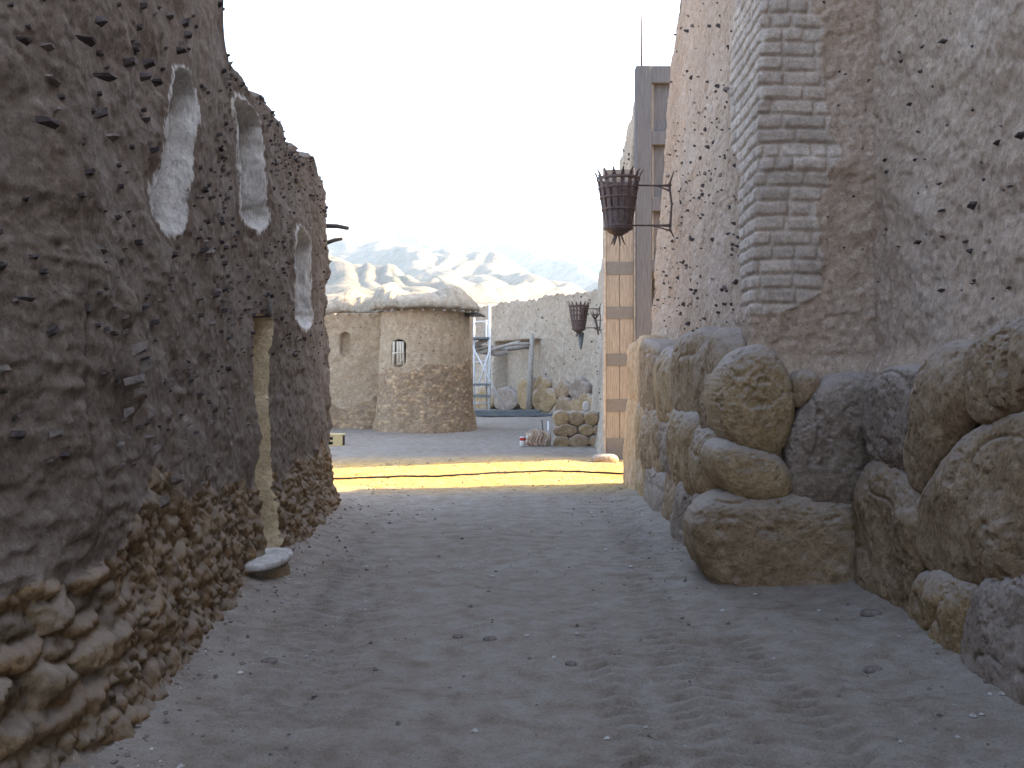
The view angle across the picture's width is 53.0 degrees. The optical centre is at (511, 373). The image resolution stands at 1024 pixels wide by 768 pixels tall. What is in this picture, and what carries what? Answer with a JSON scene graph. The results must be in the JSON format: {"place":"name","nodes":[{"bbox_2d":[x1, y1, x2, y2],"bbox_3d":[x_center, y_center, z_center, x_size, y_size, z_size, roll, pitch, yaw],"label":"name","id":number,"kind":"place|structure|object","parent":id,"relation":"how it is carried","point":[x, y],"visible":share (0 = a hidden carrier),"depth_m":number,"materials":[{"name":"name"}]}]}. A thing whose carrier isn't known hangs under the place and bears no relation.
{"place":"outdoors","nodes":[
{"label":"outdoors","id":0,"kind":"place"},
{"bbox_2d":[223,0,679,257],"label":"sky","id":1,"kind":"structure","parent":0,"point":[487,119],"materials":[{"name":"white"}]},
{"bbox_2d":[325,227,601,304],"bbox_3d":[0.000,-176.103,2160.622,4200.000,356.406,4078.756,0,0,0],"label":"hills","id":2,"kind":"structure","parent":0,"point":[481,270],"depth_m":1289.43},
{"bbox_2d":[60,408,1023,767],"bbox_3d":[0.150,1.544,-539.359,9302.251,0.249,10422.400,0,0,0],"label":"ground","id":3,"kind":"structure","parent":0,"point":[778,706],"depth_m":5.80,"materials":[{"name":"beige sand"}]},
{"bbox_2d":[0,0,348,767],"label":"adobe house","id":4,"kind":"structure","parent":3,"relation":"on","point":[166,466],"depth_m":5.00,"materials":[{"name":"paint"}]},
{"bbox_2d":[252,313,283,547],"bbox_3d":[-2.240,0.632,8.272,0.796,2.236,0.752,0,0,0],"label":"doorway","id":5,"kind":"structure","parent":4,"relation":"in","point":[263,327],"depth_m":8.61,"materials":[{"name":"paint"}]},
{"bbox_2d":[244,547,292,577],"bbox_3d":[-1.943,1.541,7.795,0.486,0.333,0.778,0,0,0],"label":"doorstep","id":6,"kind":"object","parent":3,"relation":"on","point":[271,562],"visible":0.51,"depth_m":7.69,"materials":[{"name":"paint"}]},
{"bbox_2d":[261,657,277,663],"bbox_3d":[-1.340,1.588,5.675,0.091,0.027,0.067,0,0,0],"label":"loose stone","id":7,"kind":"object","parent":3,"relation":"on","point":[273,660],"visible":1,"depth_m":5.65,"materials":[{"name":"grey stone"}]},
{"bbox_2d":[328,433,345,445],"bbox_3d":[-4.060,1.484,22.915,0.640,0.270,0.450,0,0,0],"label":"wooden crate","id":8,"kind":"object","parent":3,"relation":"on","point":[337,439],"visible":0.43,"depth_m":22.69,"materials":[{"name":"yellow wood"}]},
{"bbox_2d":[324,282,484,433],"bbox_3d":[-4.137,-0.396,29.359,6.797,4.292,4.744,0,0,0],"label":"mud hut","id":9,"kind":"object","parent":3,"relation":"on","point":[400,360],"visible":0.73,"depth_m":27.69,"materials":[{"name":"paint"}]},
{"bbox_2d":[396,339,405,365],"bbox_3d":[-2.972,-0.556,27.564,0.400,0.700,0.219,0,0,28],"label":"window","id":10,"kind":"structure","parent":9,"relation":"in","point":[400,339],"depth_m":27.60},
{"bbox_2d":[452,634,462,638],"bbox_3d":[-0.328,1.588,6.199,0.064,0.022,0.046,0,0,0],"label":"loose stone","id":11,"kind":"object","parent":3,"relation":"on","point":[457,636],"visible":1,"depth_m":6.18,"materials":[{"name":"grey stone"}]},
{"bbox_2d":[334,470,622,479],"bbox_3d":[-2.497,1.589,16.036,9.003,0.098,0.482,0,0,-4],"label":"cable","id":12,"kind":"object","parent":3,"relation":"on","point":[477,474],"visible":0.55,"depth_m":16.02,"materials":[{"name":"black rubber"}]},
{"bbox_2d":[473,304,505,409],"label":"scaffold","id":13,"kind":"object","parent":3,"relation":"on","point":[488,375],"visible":0.55,"depth_m":40.97,"materials":[{"name":"silver metal"}]},
{"bbox_2d":[483,636,496,640],"bbox_3d":[-0.133,1.583,6.126,0.082,0.026,0.060,0,0,0],"label":"loose stone","id":14,"kind":"object","parent":3,"relation":"on","point":[488,638],"visible":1,"depth_m":6.11,"materials":[{"name":"grey stone"}]},
{"bbox_2d":[475,334,533,409],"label":"log pergola","id":15,"kind":"object","parent":3,"relation":"on","point":[482,348],"visible":0.75,"depth_m":41.92,"materials":[{"name":"grey wood"}]},
{"bbox_2d":[475,413,552,416],"bbox_3d":[-0.100,1.542,38.120,3.300,0.115,0.240,0,0,0],"label":"timber plank","id":16,"kind":"object","parent":3,"relation":"on","point":[512,414],"visible":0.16,"depth_m":38.00,"materials":[{"name":"grey wood"}]},
{"bbox_2d":[474,410,539,412],"bbox_3d":[-0.250,1.423,38.240,2.600,0.115,0.240,0,0,0],"label":"timber plank","id":17,"kind":"object","parent":16,"relation":"on","point":[506,411],"visible":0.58,"depth_m":38.12,"materials":[{"name":"grey wood"}]},
{"bbox_2d":[520,436,525,446],"bbox_3d":[0.232,1.495,22.500,0.136,0.215,0.135,0,0,0],"label":"paint can","id":18,"kind":"object","parent":3,"relation":"on","point":[522,441],"visible":1,"depth_m":22.44,"materials":[{"name":"white metal"}]},
{"bbox_2d":[472,289,597,412],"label":"yard wall","id":19,"kind":"structure","parent":3,"relation":"on","point":[564,370],"depth_m":42.19,"materials":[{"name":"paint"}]},
{"bbox_2d":[525,429,549,445],"bbox_3d":[0.566,1.400,22.420,0.550,0.389,0.207,0,0,0],"label":"coiled hose","id":20,"kind":"object","parent":3,"relation":"on","point":[531,437],"visible":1,"depth_m":22.40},
{"bbox_2d":[565,661,576,665],"bbox_3d":[0.318,1.571,5.562,0.064,0.022,0.047,0,0,0],"label":"loose stone","id":21,"kind":"object","parent":3,"relation":"on","point":[570,663],"visible":1,"depth_m":5.54,"materials":[{"name":"grey stone"}]},
{"bbox_2d":[552,410,598,446],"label":"stone pier","id":22,"kind":"structure","parent":3,"relation":"on","point":[573,428],"depth_m":22.69,"materials":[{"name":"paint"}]},
{"bbox_2d":[583,401,589,410],"bbox_3d":[1.664,0.735,23.030,0.160,0.232,0.182,0,0,0],"label":"pale block","id":23,"kind":"object","parent":22,"relation":"on","point":[586,405],"depth_m":22.95,"materials":[{"name":"paint"}]},
{"bbox_2d":[591,453,618,462],"bbox_3d":[1.691,1.582,18.698,0.504,0.241,0.336,0,0,0],"label":"threshold stone","id":24,"kind":"object","parent":3,"relation":"on","point":[609,458],"visible":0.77,"depth_m":18.56,"materials":[{"name":"beige stone"}]},
{"bbox_2d":[590,86,653,453],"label":"yard wall","id":25,"kind":"structure","parent":3,"relation":"on","point":[626,160],"depth_m":23.09,"materials":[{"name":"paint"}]},
{"bbox_2d":[567,301,601,349],"bbox_3d":[1.707,-1.159,24.952,0.788,1.171,0.599,0,0,30],"label":"fire basket","id":26,"kind":"object","parent":25,"relation":"attached to","point":[578,326],"visible":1,"depth_m":24.88,"materials":[{"name":"metal"}]},
{"bbox_2d":[590,311,602,334],"bbox_3d":[2.499,-1.473,30.000,0.464,0.708,0.286,0,0,0],"label":"wall torch","id":27,"kind":"object","parent":25,"relation":"attached to","point":[595,318],"depth_m":29.98,"materials":[{"name":"metal"}]},
{"bbox_2d":[603,66,670,459],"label":"wooden gate","id":28,"kind":"structure","parent":3,"relation":"on","point":[628,268],"depth_m":18.99,"materials":[{"name":"beige wood"}]},
{"bbox_2d":[640,8,642,65],"bbox_3d":[2.400,-6.220,19.020,0.040,1.100,0.044,0,0,0],"label":"thin rod","id":29,"kind":"object","parent":28,"relation":"on","point":[641,64],"visible":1,"depth_m":19.01,"materials":[{"name":"metal"}]},
{"bbox_2d":[623,0,879,586],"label":"gate tower","id":30,"kind":"structure","parent":3,"relation":"on","point":[750,379],"depth_m":7.87,"materials":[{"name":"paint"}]},
{"bbox_2d":[593,166,673,245],"bbox_3d":[1.454,-2.048,12.633,0.948,0.920,0.639,0,0,26],"label":"fire basket","id":31,"kind":"object","parent":30,"relation":"attached to","point":[618,201],"visible":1,"depth_m":12.56,"materials":[{"name":"metal"}]},
{"bbox_2d":[860,609,880,616],"bbox_3d":[2.299,1.533,6.586,0.137,0.036,0.100,0,0,0],"label":"loose stone","id":32,"kind":"object","parent":3,"relation":"on","point":[869,612],"visible":1,"depth_m":6.55,"materials":[{"name":"grey stone"}]},
{"bbox_2d":[863,665,882,673],"bbox_3d":[1.935,1.586,5.504,0.110,0.031,0.080,0,0,0],"label":"loose stone","id":33,"kind":"object","parent":3,"relation":"on","point":[869,669],"visible":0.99,"depth_m":5.48,"materials":[{"name":"grey stone"}]},
{"bbox_2d":[852,0,1023,705],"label":"fortress wall","id":34,"kind":"structure","parent":3,"relation":"on","point":[938,508],"depth_m":6.17,"materials":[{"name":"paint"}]},
{"bbox_2d":[546,430,551,445],"bbox_3d":[0.806,1.428,22.514,0.123,0.354,0.132,0,0,0],"label":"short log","id":35,"kind":"object","parent":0,"point":[549,440],"visible":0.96,"depth_m":22.48,"materials":[{"name":"beige wood"}]},
{"bbox_2d":[154,461,983,767],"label":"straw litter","id":36,"kind":"object","parent":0,"point":[588,629],"visible":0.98,"depth_m":6.13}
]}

